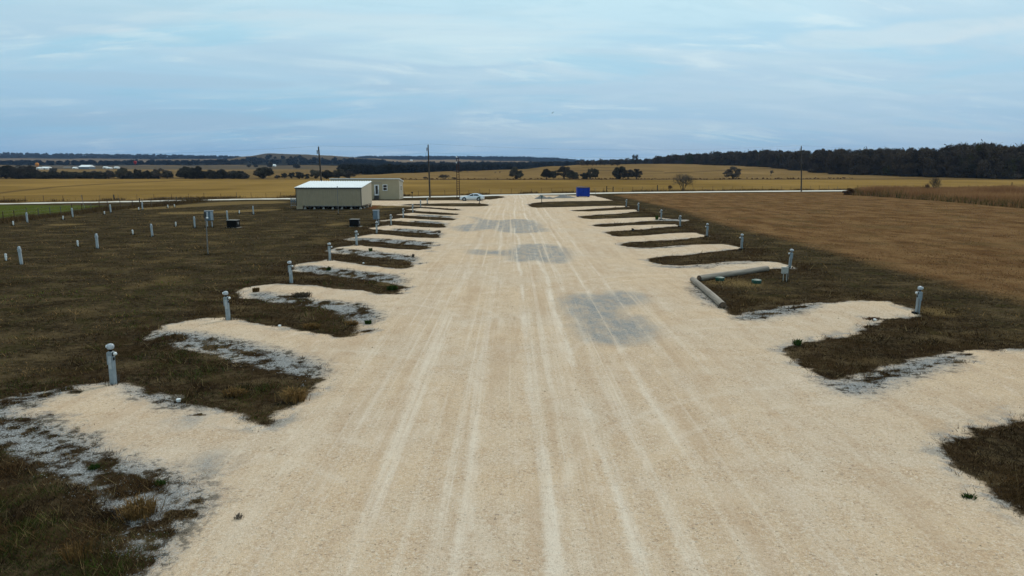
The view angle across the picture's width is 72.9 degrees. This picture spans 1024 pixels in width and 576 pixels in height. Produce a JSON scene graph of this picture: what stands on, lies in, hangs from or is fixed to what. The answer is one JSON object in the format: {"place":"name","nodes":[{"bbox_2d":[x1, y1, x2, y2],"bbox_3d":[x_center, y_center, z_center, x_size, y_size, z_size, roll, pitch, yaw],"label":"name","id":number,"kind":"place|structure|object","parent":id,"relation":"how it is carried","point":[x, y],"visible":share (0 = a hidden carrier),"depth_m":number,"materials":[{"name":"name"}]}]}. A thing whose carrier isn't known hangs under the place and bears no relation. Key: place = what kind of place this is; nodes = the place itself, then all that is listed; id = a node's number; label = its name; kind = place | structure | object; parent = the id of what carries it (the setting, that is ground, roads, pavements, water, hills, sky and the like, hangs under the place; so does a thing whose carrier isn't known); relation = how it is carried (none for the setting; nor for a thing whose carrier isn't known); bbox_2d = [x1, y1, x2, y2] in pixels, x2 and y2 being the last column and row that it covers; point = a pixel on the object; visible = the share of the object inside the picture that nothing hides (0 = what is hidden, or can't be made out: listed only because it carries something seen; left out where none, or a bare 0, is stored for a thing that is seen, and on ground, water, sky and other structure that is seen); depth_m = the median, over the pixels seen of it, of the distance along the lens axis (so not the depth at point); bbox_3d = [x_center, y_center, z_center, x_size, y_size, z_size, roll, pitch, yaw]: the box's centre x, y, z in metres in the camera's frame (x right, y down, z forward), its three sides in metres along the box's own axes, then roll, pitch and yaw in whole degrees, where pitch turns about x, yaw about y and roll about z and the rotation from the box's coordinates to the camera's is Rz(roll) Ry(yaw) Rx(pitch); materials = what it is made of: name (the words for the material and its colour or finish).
{"place":"outdoors","nodes":[
{"label":"outdoors","id":0,"kind":"place"},
{"bbox_2d":[0,190,846,203],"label":"road","id":1,"kind":"structure","parent":0,"point":[484,195],"depth_m":172.44,"materials":[{"name":"asphalt"}]},
{"bbox_2d":[0,185,1011,202],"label":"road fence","id":2,"kind":"object","parent":1,"relation":"on","point":[451,190],"visible":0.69,"depth_m":172.94,"materials":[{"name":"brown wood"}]},
{"bbox_2d":[799,145,801,190],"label":"utility pole","id":3,"kind":"object","parent":1,"relation":"on","point":[801,167],"visible":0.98,"depth_m":194.40,"materials":[{"name":"brown wood"}]},
{"bbox_2d":[0,191,1023,575],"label":"ground","id":4,"kind":"structure","parent":0,"point":[264,209],"depth_m":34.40,"materials":[{"name":"plant"}]},
{"bbox_2d":[17,246,22,263],"bbox_3d":[-33.548,-2.180,47.301,0.200,1.337,0.286,-6,11,-22],"label":"capped post","id":5,"kind":"object","parent":4,"relation":"on","point":[19,254],"visible":0.87,"depth_m":47.23,"materials":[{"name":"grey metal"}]},
{"bbox_2d":[54,535,101,566],"bbox_3d":[-7.231,4.384,11.600,0.798,0.407,0.825,0,10,0],"label":"grass clump","id":6,"kind":"object","parent":4,"relation":"on","point":[73,553],"visible":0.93,"depth_m":11.57,"materials":[{"name":"plant"}]},
{"bbox_2d":[87,463,101,469],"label":"grass clump","id":7,"kind":"object","parent":4,"relation":"on","point":[94,466],"visible":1,"depth_m":15.09,"materials":[{"name":"plant"}]},
{"bbox_2d":[95,233,98,248],"bbox_3d":[-33.913,-3.789,56.644,0.200,1.337,0.286,-2,10,-15],"label":"capped post","id":8,"kind":"object","parent":4,"relation":"on","point":[96,239],"visible":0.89,"depth_m":56.57,"materials":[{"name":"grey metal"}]},
{"bbox_2d":[2,195,196,220],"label":"meadow fence","id":9,"kind":"object","parent":4,"relation":"on","point":[90,204],"visible":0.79,"depth_m":103.84,"materials":[{"name":"metal"}]},
{"bbox_2d":[152,478,169,486],"bbox_3d":[-7.280,4.021,14.326,0.345,0.116,0.339,0,10,0],"label":"grass clump","id":10,"kind":"object","parent":4,"relation":"on","point":[160,482],"visible":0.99,"depth_m":14.31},
{"bbox_2d":[204,212,208,254],"bbox_3d":[-23.044,-4.082,52.492,0.295,3.346,0.220,0,10,0],"label":"steel pole","id":11,"kind":"object","parent":4,"relation":"on","point":[205,215],"visible":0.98,"depth_m":52.37,"materials":[{"name":"grey metal"}]},
{"bbox_2d":[204,210,213,226],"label":"electrical cabinet","id":12,"kind":"object","parent":4,"relation":"on","point":[210,216],"visible":0.73,"depth_m":76.78,"materials":[{"name":"grey metal"}]},
{"bbox_2d":[226,220,239,227],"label":"utility box","id":13,"kind":"object","parent":4,"relation":"on","point":[233,223],"visible":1,"depth_m":76.44,"materials":[{"name":"metal"}]},
{"bbox_2d":[219,386,247,398],"bbox_3d":[-8.033,3.012,20.062,0.944,0.271,0.780,3,10,18],"label":"grass clump","id":14,"kind":"object","parent":4,"relation":"on","point":[235,393],"visible":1,"depth_m":20.00,"materials":[{"name":"plant"}]},
{"bbox_2d":[287,261,292,282],"bbox_3d":[-12.626,-0.846,39.649,0.318,1.425,0.216,-1,9,4],"label":"hookup pedestal","id":15,"kind":"object","parent":4,"relation":"on","point":[290,266],"visible":0.97,"depth_m":39.57,"materials":[{"name":"metal"}]},
{"bbox_2d":[274,385,310,402],"bbox_3d":[-6.169,3.001,19.602,1.138,0.448,0.966,0,10,0],"label":"grass clump","id":16,"kind":"object","parent":4,"relation":"on","point":[296,395],"visible":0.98,"depth_m":19.52,"materials":[{"name":"plant"}]},
{"bbox_2d":[301,322,320,329],"bbox_3d":[-8.243,1.546,28.512,1.007,0.278,0.825,3,10,19],"label":"grass clump","id":17,"kind":"object","parent":4,"relation":"on","point":[311,326],"visible":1,"depth_m":28.43,"materials":[{"name":"plant"}]},
{"bbox_2d":[316,146,321,180],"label":"utility pole","id":18,"kind":"object","parent":4,"relation":"on","point":[318,151],"visible":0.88,"depth_m":133.79,"materials":[{"name":"brown wood"}]},
{"bbox_2d":[35,152,1005,168],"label":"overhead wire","id":19,"kind":"object","parent":18,"relation":"attached to","point":[418,153],"visible":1,"depth_m":150.93,"materials":[{"name":"metal"}]},
{"bbox_2d":[103,144,1007,154],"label":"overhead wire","id":20,"kind":"object","parent":18,"relation":"attached to","point":[459,145],"visible":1,"depth_m":152.56,"materials":[{"name":"metal"}]},
{"bbox_2d":[294,181,371,208],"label":"shed","id":21,"kind":"structure","parent":4,"relation":"on","point":[323,194],"depth_m":110.73,"materials":[{"name":"beige metal"}]},
{"bbox_2d":[345,320,358,325],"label":"grass clump","id":22,"kind":"object","parent":4,"relation":"on","point":[353,322],"visible":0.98,"depth_m":29.21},
{"bbox_2d":[349,219,361,226],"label":"utility box","id":23,"kind":"object","parent":4,"relation":"on","point":[354,222],"visible":1,"depth_m":77.53,"materials":[{"name":"metal"}]},
{"bbox_2d":[329,178,402,199],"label":"portable office","id":24,"kind":"structure","parent":4,"relation":"on","point":[386,188],"depth_m":144.40,"materials":[{"name":"beige metal"}]},
{"bbox_2d":[374,185,378,194],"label":"door","id":25,"kind":"structure","parent":24,"relation":"in","point":[376,187],"depth_m":144.42,"materials":[{"name":"white plastic"}]},
{"bbox_2d":[372,210,379,223],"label":"electrical cabinet","id":26,"kind":"object","parent":4,"relation":"on","point":[375,214],"visible":0.97,"depth_m":79.90,"materials":[{"name":"grey metal"}]},
{"bbox_2d":[386,284,397,290],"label":"grass clump","id":27,"kind":"object","parent":4,"relation":"on","point":[392,287],"visible":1,"depth_m":37.47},
{"bbox_2d":[0,188,853,224],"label":"weeds","id":28,"kind":"object","parent":4,"relation":"on","point":[21,217],"visible":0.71,"depth_m":125.93,"materials":[{"name":"green plant"}]},
{"bbox_2d":[426,145,430,196],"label":"utility pole","id":29,"kind":"object","parent":4,"relation":"on","point":[429,171],"visible":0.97,"depth_m":155.12,"materials":[{"name":"brown wood"}]},
{"bbox_2d":[456,156,459,198],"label":"ladder mast","id":30,"kind":"object","parent":4,"relation":"on","point":[456,177],"visible":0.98,"depth_m":147.77,"materials":[{"name":"metal"}]},
{"bbox_2d":[4,202,923,385],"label":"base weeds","id":31,"kind":"object","parent":4,"relation":"on","point":[332,259],"visible":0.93,"depth_m":66.44,"materials":[{"name":"green plant"}]},
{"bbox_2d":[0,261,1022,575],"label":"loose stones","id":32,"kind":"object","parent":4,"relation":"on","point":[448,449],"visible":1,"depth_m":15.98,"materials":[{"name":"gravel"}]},
{"bbox_2d":[0,195,1023,575],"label":"gravel lot","id":33,"kind":"structure","parent":4,"relation":"on","point":[452,373],"depth_m":17.11,"materials":[{"name":"gravel"}]},
{"bbox_2d":[105,343,116,384],"bbox_3d":[-12.120,2.381,21.047,0.316,1.427,0.219,6,11,31],"label":"hookup pedestal","id":34,"kind":"object","parent":33,"relation":"on","point":[111,355],"visible":0.94,"depth_m":20.98,"materials":[{"name":"grey plastic"}]},
{"bbox_2d":[108,356,111,368],"bbox_3d":[-12.158,2.256,20.960,0.100,0.400,0.008,3,11,8],"label":"panel door","id":35,"kind":"structure","parent":34,"relation":"in","point":[109,357],"depth_m":20.96,"materials":[{"name":"grey metal"}]},
{"bbox_2d":[110,491,165,522],"bbox_3d":[-7.024,4.120,13.031,1.004,0.412,1.036,6,11,30],"label":"grass clump","id":36,"kind":"object","parent":33,"relation":"on","point":[139,509],"visible":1,"depth_m":12.97,"materials":[{"name":"plant"}]},
{"bbox_2d":[222,291,230,319],"bbox_3d":[-12.257,0.830,29.916,0.318,1.425,0.216,-2,10,2],"label":"hookup pedestal","id":37,"kind":"object","parent":33,"relation":"on","point":[226,298],"visible":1,"depth_m":29.83,"materials":[{"name":"metal"}]},
{"bbox_2d":[233,512,243,518],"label":"grass clump","id":38,"kind":"object","parent":33,"relation":"on","point":[238,515],"visible":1,"depth_m":12.90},
{"bbox_2d":[291,291,313,298],"bbox_3d":[-10.587,0.325,35.044,1.336,0.283,1.508,-7,12,-35],"label":"grass clump","id":39,"kind":"object","parent":33,"relation":"on","point":[301,294],"visible":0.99,"depth_m":35.04,"materials":[{"name":"plant"}]},
{"bbox_2d":[328,243,331,260],"bbox_3d":[-12.859,-2.502,49.045,0.318,1.425,0.216,-1,10,-8],"label":"hookup pedestal","id":40,"kind":"object","parent":33,"relation":"on","point":[329,248],"visible":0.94,"depth_m":48.95,"materials":[{"name":"metal"}]},
{"bbox_2d":[355,231,358,245],"bbox_3d":[-13.151,-4.158,58.818,0.318,1.425,0.216,-1,9,-4],"label":"hookup pedestal","id":41,"kind":"object","parent":33,"relation":"on","point":[356,236],"visible":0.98,"depth_m":58.74,"materials":[{"name":"metal"}]},
{"bbox_2d":[460,193,484,200],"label":"car","id":42,"kind":"object","parent":33,"relation":"on","point":[474,196],"visible":0.89,"depth_m":137.11,"materials":[{"name":"silver metal"}]},
{"bbox_2d":[535,195,554,198],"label":"gravel heap","id":43,"kind":"object","parent":33,"relation":"on","point":[543,197],"visible":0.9,"depth_m":145.96,"materials":[{"name":"gravel"}]},
{"bbox_2d":[553,194,574,197],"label":"gravel heap","id":44,"kind":"object","parent":33,"relation":"on","point":[563,196],"visible":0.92,"depth_m":150.37,"materials":[{"name":"gravel"}]},
{"bbox_2d":[576,186,589,196],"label":"dumpster","id":45,"kind":"object","parent":33,"relation":"on","point":[582,191],"visible":1,"depth_m":155.96,"materials":[{"name":"blue paint"}]},
{"bbox_2d":[690,277,725,307],"bbox_3d":[10.177,0.163,36.302,0.386,0.331,7.642,1,10,4],"label":"pipe","id":46,"kind":"object","parent":33,"relation":"on","point":[716,299],"visible":1,"depth_m":35.34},
{"bbox_2d":[787,249,793,267],"bbox_3d":[18.258,-1.873,45.551,0.318,1.425,0.268,2,12,2],"label":"hookup pedestal","id":47,"kind":"object","parent":33,"relation":"on","point":[790,258],"visible":0.89,"depth_m":45.43,"materials":[{"name":"metal"}]},
{"bbox_2d":[912,286,923,313],"bbox_3d":[18.292,0.610,31.277,0.318,1.425,0.268,1,10,1],"label":"hookup pedestal","id":48,"kind":"object","parent":33,"relation":"on","point":[919,293],"visible":0.92,"depth_m":31.18,"materials":[{"name":"grey plastic"}]},
{"bbox_2d":[961,491,977,499],"bbox_3d":[9.104,4.152,13.788,0.409,0.099,0.335,0,10,0],"label":"grass clump","id":49,"kind":"object","parent":33,"relation":"on","point":[968,495],"visible":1,"depth_m":13.80,"materials":[{"name":"plant"}]},
{"bbox_2d":[705,223,708,236],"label":"hookup pedestal","id":50,"kind":"object","parent":4,"relation":"on","point":[707,227],"visible":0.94,"depth_m":66.31,"materials":[{"name":"metal"}]},
{"bbox_2d":[715,276,724,280],"bbox_3d":[12.186,-0.530,40.645,0.538,0.285,0.538,0,10,0],"label":"septic lid","id":51,"kind":"object","parent":4,"relation":"on","point":[718,278],"visible":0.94,"depth_m":40.45,"materials":[{"name":"green plastic"}]},
{"bbox_2d":[697,266,769,280],"bbox_3d":[13.642,-0.901,42.486,6.765,0.379,0.404,-7,12,-36],"label":"pipe","id":52,"kind":"object","parent":4,"relation":"on","point":[704,277],"visible":0.91,"depth_m":42.21,"materials":[{"name":"concrete"}]},
{"bbox_2d":[739,234,743,248],"bbox_3d":[18.561,-3.690,56.128,0.318,1.425,0.268,-1,11,5],"label":"hookup pedestal","id":53,"kind":"object","parent":4,"relation":"on","point":[742,237],"visible":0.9,"depth_m":56.00,"materials":[{"name":"metal"}]},
{"bbox_2d":[751,279,761,283],"bbox_3d":[14.027,-0.375,39.779,0.556,0.285,0.556,0,10,0],"label":"septic lid","id":54,"kind":"object","parent":4,"relation":"on","point":[756,281],"visible":0.99,"depth_m":39.57,"materials":[{"name":"green plastic"}]},
{"bbox_2d":[781,267,788,280],"bbox_3d":[15.884,-0.755,40.315,0.467,0.947,0.220,-1,10,-8],"label":"control box","id":55,"kind":"object","parent":4,"relation":"on","point":[784,270],"visible":0.88,"depth_m":40.20,"materials":[{"name":"grey plastic"}]},
{"bbox_2d":[792,338,802,345],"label":"grass clump","id":56,"kind":"object","parent":4,"relation":"on","point":[797,342],"visible":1,"depth_m":25.75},
{"bbox_2d":[0,179,1023,202],"bbox_3d":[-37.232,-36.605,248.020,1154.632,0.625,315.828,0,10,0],"label":"hay field","id":57,"kind":"structure","parent":0,"point":[87,190],"depth_m":247.16,"materials":[{"name":"plant"}]},
{"bbox_2d":[143,170,151,178],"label":"tree","id":58,"kind":"object","parent":57,"relation":"on","point":[147,174],"visible":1,"depth_m":398.90,"materials":[{"name":"green plant"}]},
{"bbox_2d":[152,168,164,178],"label":"tree","id":59,"kind":"object","parent":57,"relation":"on","point":[156,173],"visible":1,"depth_m":399.51,"materials":[{"name":"green plant"}]},
{"bbox_2d":[401,177,852,179],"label":"scrub","id":60,"kind":"object","parent":57,"relation":"on","point":[629,178],"visible":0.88,"depth_m":387.22,"materials":[{"name":"plant"}]},
{"bbox_2d":[671,171,695,188],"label":"tree","id":61,"kind":"object","parent":57,"relation":"on","point":[682,179],"visible":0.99,"depth_m":201.68,"materials":[{"name":"green plant"}]},
{"bbox_2d":[0,153,1023,179],"bbox_3d":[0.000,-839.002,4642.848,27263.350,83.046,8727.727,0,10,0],"label":"hills","id":62,"kind":"structure","parent":0,"point":[671,171],"depth_m":584.39,"materials":[{"name":"plant"}]},
{"bbox_2d":[0,165,12,178],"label":"tree","id":63,"kind":"object","parent":62,"relation":"on","point":[3,169],"visible":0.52,"depth_m":407.15,"materials":[{"name":"green plant"}]},
{"bbox_2d":[9,165,26,178],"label":"tree","id":64,"kind":"object","parent":62,"relation":"on","point":[19,170],"visible":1,"depth_m":397.39,"materials":[{"name":"green plant"}]},
{"bbox_2d":[23,165,40,177],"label":"tree","id":65,"kind":"object","parent":62,"relation":"on","point":[29,169],"visible":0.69,"depth_m":410.69,"materials":[{"name":"green plant"}]},
{"bbox_2d":[36,173,49,177],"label":"tree","id":66,"kind":"object","parent":62,"relation":"on","point":[41,175],"visible":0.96,"depth_m":400.27,"materials":[{"name":"green plant"}]},
{"bbox_2d":[74,172,83,178],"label":"tree","id":67,"kind":"object","parent":62,"relation":"on","point":[78,174],"visible":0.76,"depth_m":408.86,"materials":[{"name":"green plant"}]},
{"bbox_2d":[79,165,94,168],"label":"farm building","id":68,"kind":"structure","parent":62,"relation":"on","point":[85,166],"depth_m":887.58,"materials":[{"name":"white metal"}]},
{"bbox_2d":[100,170,114,178],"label":"tree","id":69,"kind":"object","parent":62,"relation":"on","point":[110,174],"visible":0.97,"depth_m":402.43,"materials":[{"name":"green plant"}]},
{"bbox_2d":[0,152,240,158],"bbox_3d":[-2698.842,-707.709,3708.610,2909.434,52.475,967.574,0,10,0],"label":"ridge wood","id":70,"kind":"object","parent":62,"relation":"on","point":[80,155],"visible":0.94,"depth_m":3411.20,"materials":[{"name":"plant"}]},
{"bbox_2d":[114,167,128,178],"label":"tree","id":71,"kind":"object","parent":62,"relation":"on","point":[121,172],"visible":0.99,"depth_m":398.60,"materials":[{"name":"green plant"}]},
{"bbox_2d":[0,170,247,178],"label":"hedgerow","id":72,"kind":"object","parent":62,"relation":"on","point":[97,175],"visible":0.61,"depth_m":403.26,"materials":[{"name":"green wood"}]},
{"bbox_2d":[133,169,143,178],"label":"tree","id":73,"kind":"object","parent":62,"relation":"on","point":[139,173],"visible":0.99,"depth_m":402.35,"materials":[{"name":"green plant"}]},
{"bbox_2d":[175,166,190,178],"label":"tree","id":74,"kind":"object","parent":62,"relation":"on","point":[184,169],"visible":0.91,"depth_m":406.32,"materials":[{"name":"green plant"}]},
{"bbox_2d":[0,154,384,165],"bbox_3d":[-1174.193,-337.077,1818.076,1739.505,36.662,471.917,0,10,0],"label":"tree belt","id":75,"kind":"object","parent":62,"relation":"on","point":[302,161],"visible":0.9,"depth_m":1687.29,"materials":[{"name":"plant"}]},
{"bbox_2d":[190,166,201,178],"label":"tree","id":76,"kind":"object","parent":62,"relation":"on","point":[197,170],"visible":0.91,"depth_m":403.20,"materials":[{"name":"green plant"}]},
{"bbox_2d":[202,169,215,178],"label":"tree","id":77,"kind":"object","parent":62,"relation":"on","point":[207,173],"visible":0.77,"depth_m":406.23,"materials":[{"name":"green plant"}]},
{"bbox_2d":[215,169,230,178],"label":"tree","id":78,"kind":"object","parent":62,"relation":"on","point":[221,173],"visible":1,"depth_m":398.92,"materials":[{"name":"green plant"}]},
{"bbox_2d":[253,167,273,178],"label":"tree","id":79,"kind":"object","parent":62,"relation":"on","point":[262,172],"visible":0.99,"depth_m":406.42,"materials":[{"name":"green plant"}]},
{"bbox_2d":[294,172,305,178],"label":"tree","id":80,"kind":"object","parent":62,"relation":"on","point":[299,175],"visible":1,"depth_m":397.92,"materials":[{"name":"green plant"}]},
{"bbox_2d":[309,169,319,178],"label":"tree","id":81,"kind":"object","parent":62,"relation":"on","point":[315,174],"visible":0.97,"depth_m":413.13,"materials":[{"name":"green plant"}]},
{"bbox_2d":[321,170,332,178],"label":"tree","id":82,"kind":"object","parent":62,"relation":"on","point":[326,174],"visible":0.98,"depth_m":397.25,"materials":[{"name":"green plant"}]},
{"bbox_2d":[332,169,345,177],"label":"tree","id":83,"kind":"object","parent":62,"relation":"on","point":[338,173],"visible":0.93,"depth_m":410.28,"materials":[{"name":"green plant"}]},
{"bbox_2d":[345,171,355,177],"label":"tree","id":84,"kind":"object","parent":62,"relation":"on","point":[348,173],"visible":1,"depth_m":412.61,"materials":[{"name":"green plant"}]},
{"bbox_2d":[336,158,576,174],"bbox_3d":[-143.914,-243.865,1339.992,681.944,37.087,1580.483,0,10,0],"label":"valley wood","id":85,"kind":"object","parent":62,"relation":"on","point":[371,168],"visible":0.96,"depth_m":846.08,"materials":[{"name":"plant"}]},
{"bbox_2d":[355,155,584,161],"bbox_3d":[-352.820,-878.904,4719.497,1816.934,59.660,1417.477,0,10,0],"label":"distant wood","id":86,"kind":"object","parent":62,"relation":"on","point":[471,157],"visible":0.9,"depth_m":4184.21,"materials":[{"name":"plant"}]},
{"bbox_2d":[509,167,523,178],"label":"tree","id":87,"kind":"object","parent":62,"relation":"on","point":[513,172],"visible":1,"depth_m":391.65,"materials":[{"name":"green plant"}]},
{"bbox_2d":[540,169,551,177],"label":"tree","id":88,"kind":"object","parent":62,"relation":"on","point":[546,173],"visible":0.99,"depth_m":392.16,"materials":[{"name":"green plant"}]},
{"bbox_2d":[550,170,556,178],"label":"tree","id":89,"kind":"object","parent":62,"relation":"on","point":[553,175],"visible":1,"depth_m":389.95,"materials":[{"name":"green plant"}]},
{"bbox_2d":[556,166,571,177],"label":"tree","id":90,"kind":"object","parent":62,"relation":"on","point":[564,170],"visible":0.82,"depth_m":396.93,"materials":[{"name":"green plant"}]},
{"bbox_2d":[566,171,578,178],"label":"tree","id":91,"kind":"object","parent":62,"relation":"on","point":[575,175],"visible":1,"depth_m":391.33,"materials":[{"name":"green plant"}]},
{"bbox_2d":[580,173,588,178],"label":"tree","id":92,"kind":"object","parent":62,"relation":"on","point":[584,175],"visible":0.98,"depth_m":390.16,"materials":[{"name":"green plant"}]},
{"bbox_2d":[586,168,593,178],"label":"tree","id":93,"kind":"object","parent":62,"relation":"on","point":[590,174],"visible":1,"depth_m":391.86,"materials":[{"name":"green plant"}]},
{"bbox_2d":[592,168,598,177],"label":"tree","id":94,"kind":"object","parent":62,"relation":"on","point":[596,173],"visible":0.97,"depth_m":392.50,"materials":[{"name":"green plant"}]},
{"bbox_2d":[576,158,652,164],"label":"skyline wood","id":95,"kind":"object","parent":62,"relation":"on","point":[640,161],"visible":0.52,"depth_m":1084.00,"materials":[{"name":"plant"}]},
{"bbox_2d":[612,166,625,178],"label":"tree","id":96,"kind":"object","parent":62,"relation":"on","point":[616,171],"visible":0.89,"depth_m":391.71,"materials":[{"name":"green plant"}]},
{"bbox_2d":[621,170,635,178],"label":"tree","id":97,"kind":"object","parent":62,"relation":"on","point":[629,173],"visible":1,"depth_m":387.76,"materials":[{"name":"green plant"}]},
{"bbox_2d":[633,169,642,178],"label":"tree","id":98,"kind":"object","parent":62,"relation":"on","point":[638,174],"visible":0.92,"depth_m":389.06,"materials":[{"name":"green plant"}]},
{"bbox_2d":[722,166,740,178],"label":"tree","id":99,"kind":"object","parent":62,"relation":"on","point":[736,173],"visible":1,"depth_m":392.06,"materials":[{"name":"green plant"}]},
{"bbox_2d":[652,139,1023,178],"bbox_3d":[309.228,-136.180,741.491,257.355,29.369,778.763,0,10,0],"label":"woodland","id":100,"kind":"object","parent":62,"relation":"on","point":[982,160],"visible":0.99,"depth_m":437.98,"materials":[{"name":"plant"}]},
{"bbox_2d":[0,0,1023,160],"label":"sky","id":101,"kind":"structure","parent":0,"point":[609,79],"materials":[{"name":"blue"}]},
{"bbox_2d":[617,192,1023,302],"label":"stubble field","id":102,"kind":"structure","parent":0,"point":[855,224],"depth_m":79.41,"materials":[{"name":"plant"}]},
{"bbox_2d":[842,188,854,194],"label":"tree","id":103,"kind":"object","parent":102,"relation":"on","point":[849,191],"visible":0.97,"depth_m":169.20,"materials":[{"name":"green plant"}]},
{"bbox_2d":[929,178,940,187],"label":"tree","id":104,"kind":"object","parent":102,"relation":"on","point":[934,182],"visible":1,"depth_m":185.94,"materials":[{"name":"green plant"}]},
{"bbox_2d":[851,184,1023,207],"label":"tall grass","id":105,"kind":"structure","parent":102,"relation":"on","point":[1007,196],"depth_m":148.04,"materials":[{"name":"plant"}]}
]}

